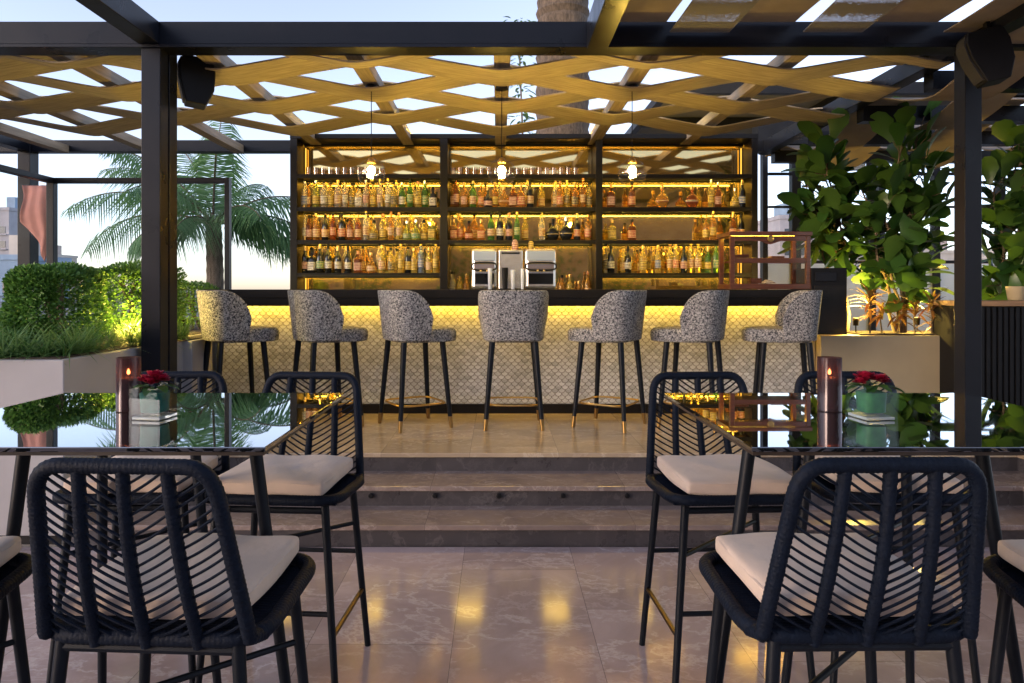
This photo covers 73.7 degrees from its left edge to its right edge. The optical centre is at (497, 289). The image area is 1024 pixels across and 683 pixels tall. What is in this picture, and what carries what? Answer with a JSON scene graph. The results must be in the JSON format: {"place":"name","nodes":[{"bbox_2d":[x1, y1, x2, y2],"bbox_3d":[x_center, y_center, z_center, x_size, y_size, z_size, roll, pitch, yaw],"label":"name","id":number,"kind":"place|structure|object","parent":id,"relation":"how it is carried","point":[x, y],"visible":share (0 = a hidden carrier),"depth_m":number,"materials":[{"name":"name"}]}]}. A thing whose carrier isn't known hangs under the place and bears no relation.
{"place":"outdoors","nodes":[
{"label":"outdoors","id":0,"kind":"place"},
{"bbox_2d":[0,197,17,253],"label":"city building","id":1,"kind":"structure","parent":0,"point":[8,219],"depth_m":150.00,"materials":[{"name":"grey concrete"}]},
{"bbox_2d":[0,235,71,301],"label":"city building","id":2,"kind":"structure","parent":0,"point":[9,261],"depth_m":90.00,"materials":[{"name":"grey"}]},
{"bbox_2d":[21,544,57,546],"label":"side terrace floor","id":3,"kind":"structure","parent":0,"point":[28,545],"depth_m":3.93,"materials":[{"name":"grey stone"}]},
{"bbox_2d":[0,324,216,543],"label":"planter","id":4,"kind":"object","parent":3,"relation":"on","point":[28,380],"visible":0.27,"depth_m":3.90,"materials":[{"name":"paint"}]},
{"bbox_2d":[0,260,113,345],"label":"box hedge","id":5,"kind":"object","parent":4,"relation":"in","point":[20,282],"visible":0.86,"depth_m":4.36,"materials":[{"name":"green plant"}]},
{"bbox_2d":[0,312,201,366],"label":"ground cover","id":6,"kind":"object","parent":4,"relation":"in","point":[63,346],"visible":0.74,"depth_m":4.19,"materials":[{"name":"green plant"}]},
{"bbox_2d":[0,164,231,316],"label":"glass screen","id":7,"kind":"object","parent":4,"relation":"on","point":[52,183],"visible":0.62,"depth_m":7.56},
{"bbox_2d":[76,259,188,338],"bbox_3d":[-2.976,0.069,5.628,0.727,0.664,0.801,0,0,0],"label":"box hedge","id":8,"kind":"object","parent":4,"relation":"in","point":[130,271],"visible":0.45,"depth_m":5.32,"materials":[{"name":"green plant"}]},
{"bbox_2d":[179,280,218,328],"bbox_3d":[-3.131,0.147,6.854,0.599,0.508,0.854,0,0,0],"label":"box hedge","id":9,"kind":"object","parent":4,"relation":"on","point":[192,286],"visible":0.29,"depth_m":6.65,"materials":[{"name":"green plant"}]},
{"bbox_2d":[0,0,1023,396],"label":"pergola","id":10,"kind":"object","parent":3,"relation":"on","point":[130,34],"visible":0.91,"depth_m":4.87,"materials":[{"name":"metal"}]},
{"bbox_2d":[20,185,45,260],"bbox_3d":[-5.515,-0.789,8.121,0.353,0.915,0.073,0,0,4],"label":"hanging drape","id":11,"kind":"object","parent":10,"relation":"hanging from","point":[33,215],"visible":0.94,"depth_m":8.12,"materials":[{"name":"fabric"}]},
{"bbox_2d":[177,56,215,109],"bbox_3d":[-2.224,-1.564,5.024,0.262,0.420,0.170,7,-3,-28],"label":"loudspeaker","id":12,"kind":"object","parent":10,"relation":"attached to","point":[196,81],"visible":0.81,"depth_m":4.95,"materials":[{"name":"black plastic"}]},
{"bbox_2d":[357,84,384,186],"bbox_3d":[-1.020,-1.239,5.500,0.225,0.818,0.225,0,0,0],"label":"pendant lamp","id":13,"kind":"object","parent":10,"relation":"hanging from","point":[370,169],"visible":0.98,"depth_m":5.48,"materials":[{"name":"glass"}]},
{"bbox_2d":[489,86,515,186],"bbox_3d":[0.030,-1.239,5.500,0.225,0.818,0.225,0,0,0],"label":"pendant lamp","id":14,"kind":"object","parent":10,"relation":"hanging from","point":[501,169],"visible":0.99,"depth_m":5.49,"materials":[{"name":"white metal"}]},
{"bbox_2d":[618,84,637,186],"bbox_3d":[1.080,-1.239,5.500,0.225,0.818,0.225,0,0,0],"label":"pendant lamp","id":15,"kind":"object","parent":10,"relation":"hanging from","point":[631,169],"visible":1,"depth_m":5.49,"materials":[{"name":"glass"}]},
{"bbox_2d":[587,0,1023,49],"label":"canopy","id":16,"kind":"object","parent":10,"relation":"attached to","point":[605,18],"visible":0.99,"depth_m":4.36,"materials":[{"name":"metal"}]},
{"bbox_2d":[765,26,1023,167],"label":"canopy","id":17,"kind":"object","parent":10,"relation":"attached to","point":[999,102],"visible":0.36,"depth_m":6.24,"materials":[{"name":"metal"}]},
{"bbox_2d":[955,21,1014,88],"bbox_3d":[3.160,-1.545,4.441,0.262,0.420,0.170,-10,-3,15],"label":"loudspeaker","id":18,"kind":"object","parent":10,"relation":"attached to","point":[986,56],"visible":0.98,"depth_m":4.37,"materials":[{"name":"black plastic"}]},
{"bbox_2d":[0,290,198,323],"bbox_3d":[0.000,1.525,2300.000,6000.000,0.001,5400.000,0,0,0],"label":"ground","id":19,"kind":"structure","parent":0,"point":[121,308],"depth_m":54.86,"materials":[{"name":"green plant"}]},
{"bbox_2d":[59,120,289,288],"bbox_3d":[-5.320,-0.902,12.124,3.884,4.870,3.414,0,0,40],"label":"palm tree","id":20,"kind":"object","parent":19,"relation":"on","point":[250,223],"visible":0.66,"depth_m":11.75,"materials":[{"name":"green plant"}]},
{"bbox_2d":[503,16,536,133],"bbox_3d":[0.368,-1.427,10.998,0.714,5.906,0.716,0,0,0],"label":"bougainvillea","id":21,"kind":"object","parent":19,"relation":"on","point":[526,116],"visible":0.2,"depth_m":10.99,"materials":[{"name":"green plant"}]},
{"bbox_2d":[535,0,589,133],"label":"tall palm","id":22,"kind":"object","parent":19,"relation":"on","point":[562,10],"visible":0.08,"depth_m":12.10,"materials":[{"name":"brown plant"}]},
{"bbox_2d":[0,0,1023,289],"label":"sky","id":23,"kind":"structure","parent":0,"point":[272,171],"materials":[{"name":"white"}]},
{"bbox_2d":[1,547,1023,682],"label":"terrace floor","id":24,"kind":"structure","parent":0,"point":[504,614],"depth_m":2.96,"materials":[{"name":"stone"}]},
{"bbox_2d":[0,536,31,682],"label":"woven chair","id":25,"kind":"object","parent":24,"relation":"on","point":[15,568],"visible":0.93,"depth_m":1.85,"materials":[{"name":"black wicker"}]},
{"bbox_2d":[46,371,229,682],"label":"woven chair","id":26,"kind":"object","parent":24,"relation":"on","point":[200,377],"visible":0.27,"depth_m":2.48,"materials":[{"name":"black wicker"}]},
{"bbox_2d":[26,457,315,682],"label":"woven chair","id":27,"kind":"object","parent":24,"relation":"on","point":[224,590],"visible":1,"depth_m":1.48,"materials":[{"name":"black wicker"}]},
{"bbox_2d":[0,393,344,682],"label":"dining table","id":28,"kind":"object","parent":24,"relation":"on","point":[256,427],"visible":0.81,"depth_m":1.93,"materials":[{"name":"black glass"}]},
{"bbox_2d":[116,356,140,412],"bbox_3d":[-1.147,0.291,2.120,0.070,0.166,0.070,0,0,0],"label":"candle lantern","id":29,"kind":"object","parent":28,"relation":"on","point":[128,370],"visible":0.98,"depth_m":2.09,"materials":[{"name":"brown glass"}]},
{"bbox_2d":[132,369,179,420],"bbox_3d":[-1.006,0.304,2.002,0.119,0.141,0.139,0,0,8],"label":"flower vase","id":30,"kind":"object","parent":28,"relation":"on","point":[154,404],"visible":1,"depth_m":1.97,"materials":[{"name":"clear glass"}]},
{"bbox_2d":[195,371,370,682],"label":"woven chair","id":31,"kind":"object","parent":24,"relation":"on","point":[324,482],"visible":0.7,"depth_m":2.60,"materials":[{"name":"wicker"}]},
{"bbox_2d":[71,506,1023,546],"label":"step","id":32,"kind":"object","parent":24,"relation":"on","point":[504,526],"visible":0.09,"depth_m":3.94,"materials":[{"name":"stone"}]},
{"bbox_2d":[108,471,1023,505],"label":"step","id":33,"kind":"object","parent":24,"relation":"on","point":[485,488],"visible":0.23,"depth_m":4.28,"materials":[{"name":"stone"}]},
{"bbox_2d":[639,371,815,682],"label":"woven chair","id":34,"kind":"object","parent":24,"relation":"on","point":[685,482],"visible":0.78,"depth_m":2.59,"materials":[{"name":"black wicker"}]},
{"bbox_2d":[699,456,987,682],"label":"woven chair","id":35,"kind":"object","parent":24,"relation":"on","point":[785,587],"visible":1,"depth_m":1.49,"materials":[{"name":"black wicker"}]},
{"bbox_2d":[664,393,1023,682],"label":"dining table","id":36,"kind":"object","parent":24,"relation":"on","point":[981,430],"visible":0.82,"depth_m":1.93,"materials":[{"name":"black glass"}]},
{"bbox_2d":[817,356,841,412],"bbox_3d":[1.029,0.291,2.120,0.070,0.166,0.070,0,0,0],"label":"candle lantern","id":37,"kind":"object","parent":36,"relation":"on","point":[829,383],"visible":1,"depth_m":2.09,"materials":[{"name":"brown glass"}]},
{"bbox_2d":[845,371,905,420],"bbox_3d":[1.093,0.305,2.001,0.147,0.139,0.140,0,0,-32],"label":"flower vase","id":38,"kind":"object","parent":36,"relation":"on","point":[870,402],"visible":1,"depth_m":1.98,"materials":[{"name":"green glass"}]},
{"bbox_2d":[792,371,980,682],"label":"woven chair","id":39,"kind":"object","parent":24,"relation":"on","point":[802,378],"visible":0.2,"depth_m":2.46,"materials":[{"name":"black wicker"}]},
{"bbox_2d":[983,539,1023,682],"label":"woven chair","id":40,"kind":"object","parent":24,"relation":"on","point":[1003,569],"visible":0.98,"depth_m":1.83,"materials":[{"name":"black wicker"}]},
{"bbox_2d":[215,414,1023,472],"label":"bar platform floor","id":41,"kind":"structure","parent":0,"point":[516,442],"depth_m":4.86,"materials":[{"name":"stone"}]},
{"bbox_2d":[196,290,278,392],"bbox_3d":[-2.115,0.551,5.563,0.599,1.100,0.569,0,0,-38],"label":"bar stool","id":42,"kind":"object","parent":41,"relation":"on","point":[225,316],"visible":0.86,"depth_m":5.31,"materials":[{"name":"fabric"}]},
{"bbox_2d":[287,290,367,426],"bbox_3d":[-1.382,0.551,5.562,0.599,1.100,0.569,0,0,-36],"label":"bar stool","id":43,"kind":"object","parent":41,"relation":"on","point":[316,316],"visible":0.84,"depth_m":5.32,"materials":[{"name":"fabric"}]},
{"bbox_2d":[378,290,455,432],"bbox_3d":[-0.656,0.551,5.561,0.599,1.100,0.569,0,0,-30],"label":"bar stool","id":44,"kind":"object","parent":41,"relation":"on","point":[406,316],"visible":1,"depth_m":5.33,"materials":[{"name":"fabric"}]},
{"bbox_2d":[478,290,548,430],"bbox_3d":[0.123,0.551,5.571,0.569,1.100,0.599,0,0,0],"label":"bar stool","id":45,"kind":"object","parent":41,"relation":"on","point":[513,316],"visible":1,"depth_m":5.32,"materials":[{"name":"fabric"}]},
{"bbox_2d":[204,289,828,413],"bbox_3d":[0.155,0.547,6.270,5.350,1.105,0.860,0,0,0],"label":"bar counter","id":46,"kind":"object","parent":41,"relation":"on","point":[467,349],"visible":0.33,"depth_m":6.10,"materials":[{"name":"tile"}]},
{"bbox_2d":[471,249,556,288],"bbox_3d":[0.150,-0.199,6.549,0.807,0.385,0.342,0,0,0],"label":"coffee machine","id":47,"kind":"object","parent":46,"relation":"on","point":[540,266],"visible":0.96,"depth_m":6.42,"materials":[{"name":"silver metal"}]},
{"bbox_2d":[717,231,812,288],"bbox_3d":[2.475,-0.269,6.370,0.754,0.525,0.364,0,0,0],"label":"display cabinet","id":48,"kind":"object","parent":46,"relation":"on","point":[772,237],"visible":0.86,"depth_m":6.20,"materials":[{"name":"brown wood"}]},
{"bbox_2d":[290,134,757,288],"bbox_3d":[0.286,-0.312,7.683,5.142,2.825,0.374,0,0,0],"label":"back bar shelving","id":49,"kind":"object","parent":41,"relation":"on","point":[677,170],"visible":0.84,"depth_m":7.83,"materials":[{"name":"brown metal"}]},
{"bbox_2d":[307,250,315,272],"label":"bottle","id":50,"kind":"object","parent":49,"relation":"on","point":[311,263],"visible":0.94,"depth_m":7.57,"materials":[{"name":"black glass"}]},
{"bbox_2d":[312,180,319,206],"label":"bottle","id":51,"kind":"object","parent":49,"relation":"on","point":[315,197],"visible":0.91,"depth_m":7.58,"materials":[{"name":"yellow glass"}]},
{"bbox_2d":[312,213,319,239],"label":"bottle","id":52,"kind":"object","parent":49,"relation":"on","point":[315,230],"visible":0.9,"depth_m":7.58,"materials":[{"name":"orange glass"}]},
{"bbox_2d":[316,244,323,272],"bbox_3d":[-1.980,-0.354,7.599,0.080,0.331,0.082,0,0,-28],"label":"bottle","id":53,"kind":"object","parent":49,"relation":"on","point":[319,262],"visible":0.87,"depth_m":7.57,"materials":[{"name":"green glass"}]},
{"bbox_2d":[320,181,327,206],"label":"bottle","id":54,"kind":"object","parent":49,"relation":"on","point":[323,199],"visible":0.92,"depth_m":7.57,"materials":[{"name":"clear glass"}]},
{"bbox_2d":[324,244,331,272],"bbox_3d":[-1.898,-0.353,7.624,0.080,0.331,0.082,0,0,-18],"label":"bottle","id":55,"kind":"object","parent":49,"relation":"on","point":[327,262],"visible":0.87,"depth_m":7.59,"materials":[{"name":"black glass"}]},
{"bbox_2d":[334,180,341,206],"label":"bottle","id":56,"kind":"object","parent":49,"relation":"on","point":[337,199],"visible":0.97,"depth_m":7.56,"materials":[{"name":"clear glass"}]},
{"bbox_2d":[334,246,341,272],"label":"bottle","id":57,"kind":"object","parent":49,"relation":"on","point":[337,265],"visible":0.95,"depth_m":7.59,"materials":[{"name":"black glass"}]},
{"bbox_2d":[338,213,345,239],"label":"bottle","id":58,"kind":"object","parent":49,"relation":"on","point":[341,230],"visible":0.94,"depth_m":7.56,"materials":[{"name":"black glass"}]},
{"bbox_2d":[363,211,368,239],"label":"bottle","id":59,"kind":"object","parent":49,"relation":"on","point":[365,228],"visible":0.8,"depth_m":7.60,"materials":[{"name":"clear glass"}]},
{"bbox_2d":[378,245,385,272],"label":"bottle","id":60,"kind":"object","parent":49,"relation":"on","point":[381,262],"visible":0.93,"depth_m":7.60,"materials":[{"name":"yellow glass"}]},
{"bbox_2d":[379,214,386,239],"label":"bottle","id":61,"kind":"object","parent":49,"relation":"on","point":[382,232],"visible":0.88,"depth_m":7.60,"materials":[{"name":"yellow glass"}]},
{"bbox_2d":[385,178,390,206],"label":"bottle","id":62,"kind":"object","parent":49,"relation":"on","point":[387,196],"visible":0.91,"depth_m":7.60,"materials":[{"name":"clear glass"}]},
{"bbox_2d":[388,211,393,239],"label":"bottle","id":63,"kind":"object","parent":49,"relation":"on","point":[390,229],"visible":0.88,"depth_m":7.58,"materials":[{"name":"orange glass"}]},
{"bbox_2d":[398,244,403,272],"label":"bottle","id":64,"kind":"object","parent":49,"relation":"on","point":[400,261],"visible":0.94,"depth_m":7.57,"materials":[{"name":"yellow glass"}]},
{"bbox_2d":[418,244,423,272],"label":"bottle","id":65,"kind":"object","parent":49,"relation":"on","point":[420,261],"visible":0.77,"depth_m":7.60,"materials":[{"name":"blue glass"}]},
{"bbox_2d":[421,181,428,206],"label":"bottle","id":66,"kind":"object","parent":49,"relation":"on","point":[424,199],"visible":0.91,"depth_m":7.59,"materials":[{"name":"green glass"}]},
{"bbox_2d":[433,244,438,272],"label":"bottle","id":67,"kind":"object","parent":49,"relation":"on","point":[435,261],"visible":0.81,"depth_m":7.58,"materials":[{"name":"yellow glass"}]},
{"bbox_2d":[487,211,494,239],"bbox_3d":[-0.078,-0.713,7.596,0.079,0.325,0.081,0,0,16],"label":"bottle","id":68,"kind":"object","parent":49,"relation":"on","point":[490,232],"visible":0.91,"depth_m":7.57,"materials":[{"name":"green glass"}]},
{"bbox_2d":[496,211,503,239],"bbox_3d":[0.022,-0.720,7.618,0.082,0.339,0.084,0,0,5],"label":"bottle","id":69,"kind":"object","parent":49,"relation":"on","point":[499,229],"visible":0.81,"depth_m":7.59,"materials":[{"name":"black glass"}]},
{"bbox_2d":[498,186,508,206],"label":"bottle","id":70,"kind":"object","parent":49,"relation":"on","point":[503,199],"visible":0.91,"depth_m":7.59,"materials":[{"name":"orange glass"}]},
{"bbox_2d":[517,184,524,206],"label":"bottle","id":71,"kind":"object","parent":49,"relation":"on","point":[520,198],"visible":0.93,"depth_m":7.55,"materials":[{"name":"orange glass"}]},
{"bbox_2d":[526,179,533,206],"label":"bottle","id":72,"kind":"object","parent":49,"relation":"on","point":[529,199],"visible":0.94,"depth_m":7.58,"materials":[{"name":"black glass"}]},
{"bbox_2d":[547,219,558,239],"bbox_3d":[0.614,-0.671,7.618,0.135,0.242,0.068,0,0,0],"label":"bottle","id":73,"kind":"object","parent":49,"relation":"on","point":[553,233],"visible":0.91,"depth_m":7.60,"materials":[{"name":"black glass"}]},
{"bbox_2d":[559,217,572,239],"bbox_3d":[0.757,-0.680,7.602,0.145,0.261,0.074,0,0,5],"label":"bottle","id":74,"kind":"object","parent":49,"relation":"on","point":[566,233],"visible":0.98,"depth_m":7.58,"materials":[{"name":"black glass"}]},
{"bbox_2d":[580,178,585,206],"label":"bottle","id":75,"kind":"object","parent":49,"relation":"on","point":[582,196],"visible":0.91,"depth_m":7.58,"materials":[{"name":"orange glass"}]},
{"bbox_2d":[586,182,592,206],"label":"bottle","id":76,"kind":"object","parent":49,"relation":"on","point":[589,197],"visible":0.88,"depth_m":7.60,"materials":[{"name":"yellow glass"}]},
{"bbox_2d":[607,244,614,272],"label":"bottle","id":77,"kind":"object","parent":49,"relation":"on","point":[610,264],"visible":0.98,"depth_m":7.59,"materials":[{"name":"black glass"}]},
{"bbox_2d":[607,184,614,206],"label":"bottle","id":78,"kind":"object","parent":49,"relation":"on","point":[610,198],"visible":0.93,"depth_m":7.55,"materials":[{"name":"brown glass"}]},
{"bbox_2d":[639,246,646,272],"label":"bottle","id":79,"kind":"object","parent":49,"relation":"on","point":[642,264],"visible":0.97,"depth_m":7.56,"materials":[{"name":"yellow glass"}]},
{"bbox_2d":[655,185,668,206],"bbox_3d":[1.828,-1.042,7.612,0.144,0.260,0.073,0,0,3],"label":"bottle","id":80,"kind":"object","parent":49,"relation":"on","point":[661,200],"visible":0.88,"depth_m":7.59,"materials":[{"name":"orange glass"}]},
{"bbox_2d":[667,244,672,272],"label":"bottle","id":81,"kind":"object","parent":49,"relation":"on","point":[670,261],"visible":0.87,"depth_m":7.60,"materials":[{"name":"yellow glass"}]},
{"bbox_2d":[673,244,678,272],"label":"bottle","id":82,"kind":"object","parent":49,"relation":"on","point":[676,262],"visible":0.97,"depth_m":7.58,"materials":[{"name":"yellow glass"}]},
{"bbox_2d":[680,245,687,272],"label":"bottle","id":83,"kind":"object","parent":49,"relation":"on","point":[684,265],"visible":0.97,"depth_m":7.57,"materials":[{"name":"black glass"}]},
{"bbox_2d":[688,244,693,272],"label":"bottle","id":84,"kind":"object","parent":49,"relation":"on","point":[690,260],"visible":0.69,"depth_m":7.60,"materials":[{"name":"yellow glass"}]},
{"bbox_2d":[686,186,697,206],"bbox_3d":[2.157,-1.035,7.595,0.137,0.247,0.070,0,0,4],"label":"bottle","id":85,"kind":"object","parent":49,"relation":"on","point":[691,199],"visible":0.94,"depth_m":7.57,"materials":[{"name":"orange glass"}]},
{"bbox_2d":[695,244,700,272],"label":"bottle","id":86,"kind":"object","parent":49,"relation":"on","point":[697,260],"visible":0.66,"depth_m":7.57,"materials":[{"name":"yellow glass"}]},
{"bbox_2d":[710,211,715,239],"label":"bottle","id":87,"kind":"object","parent":49,"relation":"on","point":[712,228],"visible":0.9,"depth_m":7.58,"materials":[{"name":"orange glass"}]},
{"bbox_2d":[738,180,745,206],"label":"bottle","id":88,"kind":"object","parent":49,"relation":"on","point":[742,196],"visible":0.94,"depth_m":7.57,"materials":[{"name":"black glass"}]},
{"bbox_2d":[568,290,646,432],"bbox_3d":[0.887,0.551,5.561,0.599,1.100,0.569,0,0,32],"label":"bar stool","id":89,"kind":"object","parent":41,"relation":"on","point":[617,316],"visible":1,"depth_m":5.33,"materials":[{"name":"fabric"}]},
{"bbox_2d":[650,290,729,432],"bbox_3d":[1.561,0.551,5.560,0.599,1.100,0.569,0,0,28],"label":"bar stool","id":90,"kind":"object","parent":41,"relation":"on","point":[703,317],"visible":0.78,"depth_m":5.31,"materials":[{"name":"fabric"}]},
{"bbox_2d":[741,290,822,392],"bbox_3d":[2.300,0.551,5.556,0.599,1.100,0.569,0,0,16],"label":"bar stool","id":91,"kind":"object","parent":41,"relation":"on","point":[797,315],"visible":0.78,"depth_m":5.32,"materials":[{"name":"fabric"}]},
{"bbox_2d":[796,268,846,334],"bbox_3d":[2.998,0.450,6.349,0.320,1.300,0.362,0,0,0],"label":"service cabinet","id":92,"kind":"object","parent":41,"relation":"on","point":[833,315],"visible":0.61,"depth_m":6.17,"materials":[{"name":"wood"}]},
{"bbox_2d":[815,331,939,392],"bbox_3d":[3.527,0.744,6.280,1.385,0.712,0.560,0,0,0],"label":"planter","id":93,"kind":"object","parent":41,"relation":"on","point":[908,362],"visible":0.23,"depth_m":6.00,"materials":[{"name":"concrete"}]},
{"bbox_2d":[777,107,882,330],"bbox_3d":[3.164,-0.636,6.541,0.792,2.114,1.012,0,0,-35],"label":"fiddle leaf fig","id":94,"kind":"object","parent":93,"relation":"in","point":[813,214],"visible":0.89,"depth_m":6.46,"materials":[{"name":"green plant"}]},
{"bbox_2d":[848,281,896,333],"bbox_3d":[3.305,0.168,6.076,0.411,0.501,0.437,0,0,0],"label":"cordyline","id":95,"kind":"object","parent":93,"relation":"in","point":[870,294],"visible":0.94,"depth_m":6.07,"materials":[{"name":"orange plant"}]},
{"bbox_2d":[857,299,898,332],"bbox_3d":[3.415,0.249,6.158,0.345,0.341,0.474,0,0,0],"label":"cordyline","id":96,"kind":"object","parent":93,"relation":"in","point":[879,316],"visible":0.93,"depth_m":6.11,"materials":[{"name":"orange plant"}]},
{"bbox_2d":[824,96,953,332],"bbox_3d":[3.603,-0.684,6.218,1.183,2.212,0.946,0,0,0],"label":"fiddle leaf fig","id":97,"kind":"object","parent":93,"relation":"in","point":[908,204],"visible":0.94,"depth_m":6.12,"materials":[{"name":"green plant"}]},
{"bbox_2d":[876,297,923,334],"bbox_3d":[3.596,0.241,6.078,0.357,0.355,0.418,0,0,0],"label":"cordyline","id":98,"kind":"object","parent":93,"relation":"in","point":[896,321],"visible":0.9,"depth_m":6.04,"materials":[{"name":"brown plant"}]},
{"bbox_2d":[901,298,937,332],"bbox_3d":[3.752,0.229,6.140,0.450,0.380,0.357,0,0,17],"label":"cordyline","id":99,"kind":"object","parent":93,"relation":"in","point":[916,307],"visible":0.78,"depth_m":6.12,"materials":[{"name":"brown plant"}]},
{"bbox_2d":[908,289,945,333],"bbox_3d":[3.890,0.196,6.096,0.444,0.444,0.400,0,0,-37],"label":"cordyline","id":100,"kind":"object","parent":93,"relation":"in","point":[935,297],"visible":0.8,"depth_m":6.07,"materials":[{"name":"brown plant"}]},
{"bbox_2d":[752,121,1023,330],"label":"glazed wall","id":101,"kind":"structure","parent":41,"relation":"on","point":[778,273],"depth_m":9.00,"materials":[{"name":"clear glass"}]},
{"bbox_2d":[928,300,1023,405],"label":"ribbed counter","id":102,"kind":"object","parent":41,"relation":"on","point":[1002,350],"visible":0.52,"depth_m":5.64,"materials":[{"name":"brown wood"}]},
{"bbox_2d":[1005,286,1023,299],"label":"flower pot","id":103,"kind":"object","parent":102,"relation":"on","point":[1014,292],"visible":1,"depth_m":5.80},
{"bbox_2d":[948,119,1023,299],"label":"fiddle leaf fig","id":104,"kind":"object","parent":41,"relation":"on","point":[1005,217],"visible":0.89,"depth_m":6.34,"materials":[{"name":"green plant"}]},
{"bbox_2d":[758,202,817,277],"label":"city building","id":105,"kind":"structure","parent":0,"point":[778,221],"depth_m":121.95,"materials":[{"name":"grey"}]},
{"bbox_2d":[625,82,1023,238],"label":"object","id":106,"kind":"structure","parent":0,"point":[914,90],"depth_m":9.59,"materials":[{"name":"metal"}]},
{"bbox_2d":[849,241,993,259],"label":"city building","id":107,"kind":"structure","parent":0,"point":[946,254],"depth_m":140.00,"materials":[{"name":"grey"}]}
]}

